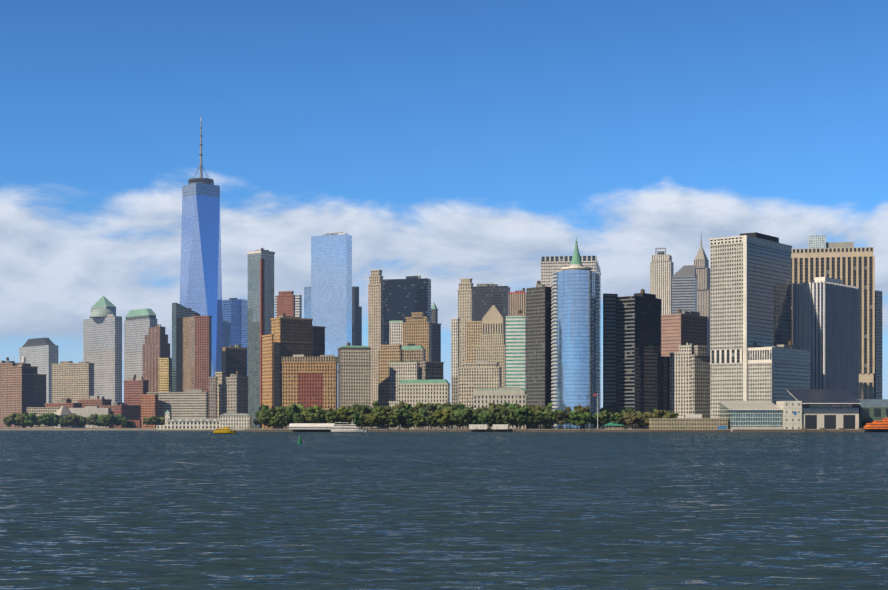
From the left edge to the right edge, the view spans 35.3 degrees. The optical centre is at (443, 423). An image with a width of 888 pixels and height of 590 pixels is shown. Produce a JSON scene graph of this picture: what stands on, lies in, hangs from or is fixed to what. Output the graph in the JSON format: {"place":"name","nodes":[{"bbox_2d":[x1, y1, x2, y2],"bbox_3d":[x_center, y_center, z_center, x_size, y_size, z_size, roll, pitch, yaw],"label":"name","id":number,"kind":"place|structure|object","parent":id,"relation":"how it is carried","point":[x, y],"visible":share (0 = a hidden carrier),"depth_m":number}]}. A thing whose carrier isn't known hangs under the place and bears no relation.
{"place":"outdoors","nodes":[
{"label":"outdoors","id":0,"kind":"place"},
{"bbox_2d":[51,361,94,402],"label":"gateway plaza","id":1,"kind":"structure","parent":0,"point":[74,382],"depth_m":2020.68},
{"bbox_2d":[0,426,860,431],"bbox_3d":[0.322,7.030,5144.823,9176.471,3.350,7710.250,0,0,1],"label":"seawall","id":2,"kind":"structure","parent":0,"point":[522,430],"depth_m":1324.94},
{"bbox_2d":[0,357,18,426],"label":"apartment building","id":3,"kind":"structure","parent":2,"relation":"on","point":[7,363],"depth_m":1922.76},
{"bbox_2d":[1,356,46,427],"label":"apartment building","id":4,"kind":"structure","parent":2,"relation":"on","point":[23,386],"depth_m":1868.59},
{"bbox_2d":[19,338,57,402],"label":"office building","id":5,"kind":"structure","parent":2,"relation":"on","point":[41,354],"depth_m":2422.24},
{"bbox_2d":[27,407,59,427],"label":"low-rise building","id":6,"kind":"structure","parent":2,"relation":"on","point":[38,411],"depth_m":1732.67},
{"bbox_2d":[44,398,82,409],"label":"low-rise building","id":7,"kind":"structure","parent":2,"relation":"on","point":[67,403],"depth_m":1777.71},
{"bbox_2d":[54,406,73,427],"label":"pyramid-roofed building","id":8,"kind":"structure","parent":2,"relation":"on","point":[62,411],"depth_m":1711.06},
{"bbox_2d":[77,396,111,407],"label":"low-rise building","id":9,"kind":"structure","parent":2,"relation":"on","point":[95,400],"depth_m":1785.47},
{"bbox_2d":[69,406,124,427],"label":"low-rise building","id":10,"kind":"structure","parent":2,"relation":"on","point":[87,411],"depth_m":1721.59},
{"bbox_2d":[83,308,122,404],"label":"skyscraper","id":11,"kind":"structure","parent":2,"relation":"on","point":[102,339],"depth_m":2376.48},
{"bbox_2d":[91,296,115,318],"bbox_3d":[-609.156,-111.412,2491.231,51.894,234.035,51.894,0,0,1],"label":"pyramidal roof","id":12,"kind":"structure","parent":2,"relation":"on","point":[103,302],"depth_m":2480.60},
{"bbox_2d":[99,402,140,419],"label":"low-rise building","id":13,"kind":"structure","parent":2,"relation":"on","point":[132,412],"depth_m":1767.27},
{"bbox_2d":[124,420,140,427],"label":"low building","id":14,"kind":"structure","parent":2,"relation":"on","point":[134,423],"depth_m":1672.12},
{"bbox_2d":[123,374,148,404],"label":"brick building","id":15,"kind":"structure","parent":2,"relation":"on","point":[135,388],"depth_m":1792.47},
{"bbox_2d":[124,309,156,380],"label":"skyscraper","id":16,"kind":"structure","parent":2,"relation":"on","point":[138,323],"depth_m":2335.24},
{"bbox_2d":[140,394,158,427],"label":"brick building","id":17,"kind":"structure","parent":2,"relation":"on","point":[149,405],"depth_m":1706.10},
{"bbox_2d":[143,324,169,391],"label":"high-rise building","id":18,"kind":"structure","parent":2,"relation":"on","point":[156,345],"depth_m":1913.26},
{"bbox_2d":[158,358,171,391],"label":"high-rise building","id":19,"kind":"structure","parent":2,"relation":"on","point":[165,374],"depth_m":1807.14},
{"bbox_2d":[147,389,208,417],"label":"building","id":20,"kind":"structure","parent":2,"relation":"on","point":[191,403],"depth_m":1709.09},
{"bbox_2d":[172,303,199,391],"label":"skyscraper","id":21,"kind":"structure","parent":2,"relation":"on","point":[180,312],"depth_m":1771.75},
{"bbox_2d":[183,316,194,391],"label":"high-rise building","id":22,"kind":"structure","parent":2,"relation":"on","point":[188,353],"depth_m":1762.09},
{"bbox_2d":[180,121,222,376],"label":"skyscraper","id":23,"kind":"structure","parent":2,"relation":"on","point":[200,281],"depth_m":2384.74},
{"bbox_2d":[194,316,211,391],"bbox_3d":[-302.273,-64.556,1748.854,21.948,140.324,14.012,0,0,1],"label":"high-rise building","id":24,"kind":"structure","parent":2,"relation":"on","point":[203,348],"depth_m":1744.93},
{"bbox_2d":[155,410,251,430],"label":"pier","id":25,"kind":"structure","parent":2,"relation":"on","point":[238,421],"depth_m":1507.12},
{"bbox_2d":[208,377,217,417],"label":"building","id":26,"kind":"structure","parent":2,"relation":"on","point":[212,397],"depth_m":1696.24},
{"bbox_2d":[215,372,224,417],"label":"cream building","id":27,"kind":"structure","parent":2,"relation":"on","point":[220,393],"depth_m":1709.85},
{"bbox_2d":[221,345,247,412],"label":"building","id":28,"kind":"structure","parent":2,"relation":"on","point":[233,359],"depth_m":1810.16},
{"bbox_2d":[222,298,247,376],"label":"blue slab","id":29,"kind":"structure","parent":2,"relation":"on","point":[235,319],"depth_m":2463.13},
{"bbox_2d":[226,371,248,413],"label":"building","id":30,"kind":"structure","parent":2,"relation":"on","point":[236,392],"depth_m":1699.21},
{"bbox_2d":[247,248,274,427],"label":"skyscraper","id":31,"kind":"structure","parent":2,"relation":"on","point":[260,288],"depth_m":1759.47},
{"bbox_2d":[262,334,273,427],"bbox_3d":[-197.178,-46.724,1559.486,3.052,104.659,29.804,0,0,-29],"label":"high-rise building","id":32,"kind":"structure","parent":2,"relation":"on","point":[268,370],"depth_m":1555.18},
{"bbox_2d":[277,291,295,317],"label":"high-rise building","id":33,"kind":"structure","parent":2,"relation":"on","point":[286,302],"depth_m":1905.37},
{"bbox_2d":[275,295,301,317],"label":"high-rise building","id":34,"kind":"structure","parent":2,"relation":"on","point":[298,305],"depth_m":2003.93},
{"bbox_2d":[271,312,312,427],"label":"high-rise building","id":35,"kind":"structure","parent":2,"relation":"on","point":[292,335],"depth_m":1570.31},
{"bbox_2d":[304,287,310,318],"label":"skyscraper","id":36,"kind":"structure","parent":2,"relation":"on","point":[307,302],"depth_m":2206.30},
{"bbox_2d":[282,355,337,428],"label":"office building","id":37,"kind":"structure","parent":2,"relation":"on","point":[307,382],"depth_m":1484.90},
{"bbox_2d":[289,423,334,428],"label":"event tent","id":38,"kind":"object","parent":2,"relation":"on","point":[311,425],"visible":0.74,"depth_m":1327.67},
{"bbox_2d":[312,326,325,356],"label":"skyscraper","id":39,"kind":"structure","parent":2,"relation":"on","point":[318,341],"depth_m":1606.10},
{"bbox_2d":[311,232,351,407],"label":"skyscraper","id":40,"kind":"structure","parent":2,"relation":"on","point":[331,282],"depth_m":2161.11},
{"bbox_2d":[337,342,370,427],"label":"building","id":41,"kind":"structure","parent":2,"relation":"on","point":[354,374],"depth_m":1563.77},
{"bbox_2d":[352,286,361,345],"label":"skyscraper","id":42,"kind":"structure","parent":2,"relation":"on","point":[356,324],"depth_m":2254.61},
{"bbox_2d":[368,270,383,427],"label":"skyscraper","id":43,"kind":"structure","parent":2,"relation":"on","point":[375,312],"depth_m":1854.63},
{"bbox_2d":[378,344,402,427],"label":"high-rise building","id":44,"kind":"structure","parent":2,"relation":"on","point":[387,354],"depth_m":1626.78},
{"bbox_2d":[389,401,397,428],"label":"building","id":45,"kind":"structure","parent":2,"relation":"on","point":[392,403],"depth_m":1512.53},
{"bbox_2d":[389,320,403,347],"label":"building","id":46,"kind":"structure","parent":2,"relation":"on","point":[395,332],"depth_m":1792.47},
{"bbox_2d":[389,362,418,400],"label":"office building","id":47,"kind":"structure","parent":2,"relation":"on","point":[398,371],"depth_m":1587.86},
{"bbox_2d":[383,276,430,344],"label":"black slab","id":48,"kind":"structure","parent":2,"relation":"on","point":[406,297],"depth_m":1959.53},
{"bbox_2d":[401,344,425,379],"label":"office building","id":49,"kind":"structure","parent":2,"relation":"on","point":[412,353],"depth_m":1653.31},
{"bbox_2d":[402,312,431,361],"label":"high-rise building","id":50,"kind":"structure","parent":2,"relation":"on","point":[416,328],"depth_m":1764.30},
{"bbox_2d":[397,379,449,428],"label":"office building","id":51,"kind":"structure","parent":2,"relation":"on","point":[424,391],"depth_m":1504.62},
{"bbox_2d":[421,361,443,378],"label":"building","id":52,"kind":"structure","parent":2,"relation":"on","point":[432,370],"depth_m":1615.63},
{"bbox_2d":[431,323,440,361],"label":"building","id":53,"kind":"structure","parent":2,"relation":"on","point":[435,342],"depth_m":1782.52},
{"bbox_2d":[451,377,458,427],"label":"building","id":54,"kind":"structure","parent":2,"relation":"on","point":[455,391],"depth_m":1572.47},
{"bbox_2d":[451,318,459,404],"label":"high-rise building","id":55,"kind":"structure","parent":2,"relation":"on","point":[455,342],"depth_m":1781.76},
{"bbox_2d":[457,278,473,366],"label":"tall cream building","id":56,"kind":"structure","parent":2,"relation":"on","point":[465,302],"depth_m":1853.82},
{"bbox_2d":[466,321,481,362],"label":"high-rise building","id":57,"kind":"structure","parent":2,"relation":"on","point":[473,330],"depth_m":1723.88},
{"bbox_2d":[469,424,486,428],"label":"site cabin","id":58,"kind":"object","parent":2,"relation":"on","point":[478,426],"visible":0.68,"depth_m":1317.01},
{"bbox_2d":[458,360,501,427],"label":"office building","id":59,"kind":"structure","parent":2,"relation":"on","point":[481,374],"depth_m":1565.34},
{"bbox_2d":[473,284,509,344],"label":"dark slab","id":60,"kind":"structure","parent":2,"relation":"on","point":[487,297],"depth_m":1965.25},
{"bbox_2d":[493,424,507,428],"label":"site cabin","id":61,"kind":"object","parent":2,"relation":"on","point":[500,426],"visible":0.84,"depth_m":1316.82},
{"bbox_2d":[274,428,729,428],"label":"promenade railing","id":62,"kind":"object","parent":2,"relation":"on","point":[593,428],"visible":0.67,"depth_m":1314.01},
{"bbox_2d":[506,310,525,390],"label":"high-rise building","id":63,"kind":"structure","parent":2,"relation":"on","point":[515,350],"depth_m":1520.99},
{"bbox_2d":[526,280,550,428],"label":"skyscraper","id":64,"kind":"structure","parent":2,"relation":"on","point":[538,344],"depth_m":1455.28},
{"bbox_2d":[540,256,600,427],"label":"skyscraper","id":65,"kind":"structure","parent":2,"relation":"on","point":[550,265],"depth_m":1756.58},
{"bbox_2d":[551,237,599,428],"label":"skyscraper","id":66,"kind":"structure","parent":2,"relation":"on","point":[575,333],"depth_m":1404.30},
{"bbox_2d":[594,393,597,427],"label":"flagpole","id":67,"kind":"object","parent":2,"relation":"on","point":[596,394],"visible":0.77,"depth_m":1343.43},
{"bbox_2d":[603,293,617,427],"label":"skyscraper","id":68,"kind":"structure","parent":2,"relation":"on","point":[610,351],"depth_m":1440.83},
{"bbox_2d":[603,422,624,427],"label":"park pavilion","id":69,"kind":"structure","parent":2,"relation":"on","point":[613,425],"depth_m":1333.30},
{"bbox_2d":[624,417,633,427],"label":"park kiosk","id":70,"kind":"object","parent":2,"relation":"on","point":[629,426],"depth_m":1336.21},
{"bbox_2d":[650,248,673,314],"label":"skyscraper","id":71,"kind":"structure","parent":2,"relation":"on","point":[661,269],"depth_m":2001.62},
{"bbox_2d":[661,356,669,410],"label":"building","id":72,"kind":"structure","parent":2,"relation":"on","point":[665,383],"depth_m":1469.56},
{"bbox_2d":[669,343,694,417],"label":"beige tower block","id":73,"kind":"structure","parent":2,"relation":"on","point":[680,382],"depth_m":1462.95},
{"bbox_2d":[661,309,707,355],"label":"office building","id":74,"kind":"structure","parent":2,"relation":"on","point":[682,328],"depth_m":1569.95},
{"bbox_2d":[672,265,696,313],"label":"skyscraper","id":75,"kind":"structure","parent":2,"relation":"on","point":[684,288],"depth_m":1952.39},
{"bbox_2d":[649,411,729,431],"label":"waterfront building","id":76,"kind":"structure","parent":2,"relation":"on","point":[693,423],"depth_m":1303.71},
{"bbox_2d":[690,345,709,417],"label":"high-rise building","id":77,"kind":"structure","parent":2,"relation":"on","point":[700,381],"depth_m":1451.69},
{"bbox_2d":[694,234,709,354],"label":"skyscraper","id":78,"kind":"structure","parent":2,"relation":"on","point":[701,262],"depth_m":2100.72},
{"bbox_2d":[709,232,791,417],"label":"skyscraper","id":79,"kind":"structure","parent":2,"relation":"on","point":[750,290],"depth_m":1405.26},
{"bbox_2d":[747,341,810,404],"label":"office building","id":80,"kind":"structure","parent":2,"relation":"on","point":[775,372],"depth_m":1384.09},
{"bbox_2d":[719,389,864,431],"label":"ferry terminal","id":81,"kind":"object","parent":2,"relation":"on","point":[823,409],"visible":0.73,"depth_m":1300.63},
{"bbox_2d":[852,399,887,427],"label":"terminal","id":82,"kind":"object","parent":2,"relation":"on","point":[871,410],"depth_m":1326.23},
{"bbox_2d":[431,303,437,322],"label":"green pyramid tower","id":83,"kind":"structure","parent":0,"point":[434,314],"depth_m":2052.46},
{"bbox_2d":[0,430,887,589],"bbox_3d":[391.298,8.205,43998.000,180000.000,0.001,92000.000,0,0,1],"label":"harbour water","id":84,"kind":"structure","parent":0,"point":[142,510],"depth_m":131.30},
{"bbox_2d":[213,427,235,433],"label":"water taxi","id":85,"kind":"object","parent":84,"relation":"on","point":[225,430],"visible":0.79,"depth_m":1133.62},
{"bbox_2d":[331,419,366,431],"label":"ferry boat","id":86,"kind":"object","parent":84,"relation":"on","point":[351,427],"visible":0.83,"depth_m":1293.19},
{"bbox_2d":[367,428,591,431],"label":"mooring piles","id":87,"kind":"object","parent":84,"relation":"on","point":[476,430],"visible":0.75,"depth_m":1294.40},
{"bbox_2d":[863,418,887,431],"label":"ferry","id":88,"kind":"object","parent":84,"relation":"on","point":[878,426],"visible":0.81,"depth_m":1281.44},
{"bbox_2d":[0,0,887,407],"label":"sky","id":89,"kind":"structure","parent":0,"point":[452,141]},
{"bbox_2d":[474,305,505,386],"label":"pyramid tower","id":90,"kind":"structure","parent":0,"point":[491,347],"depth_m":1703.24},
{"bbox_2d":[473,387,525,428],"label":"custom house","id":91,"kind":"structure","parent":0,"point":[501,395],"depth_m":1483.51},
{"bbox_2d":[509,288,525,315],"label":"office building","id":92,"kind":"structure","parent":0,"point":[517,301],"depth_m":1802.08},
{"bbox_2d":[617,289,660,427],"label":"skyscraper","id":93,"kind":"structure","parent":0,"point":[638,352],"depth_m":1439.32},
{"bbox_2d":[792,277,858,398],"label":"skyscraper","id":94,"kind":"structure","parent":0,"point":[825,321],"depth_m":1482.90},
{"bbox_2d":[791,235,874,398],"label":"tan tower","id":95,"kind":"structure","parent":0,"point":[847,263],"depth_m":1618.71},
{"bbox_2d":[874,290,881,398],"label":"skyscraper","id":96,"kind":"structure","parent":0,"point":[878,352],"depth_m":1638.79}
]}

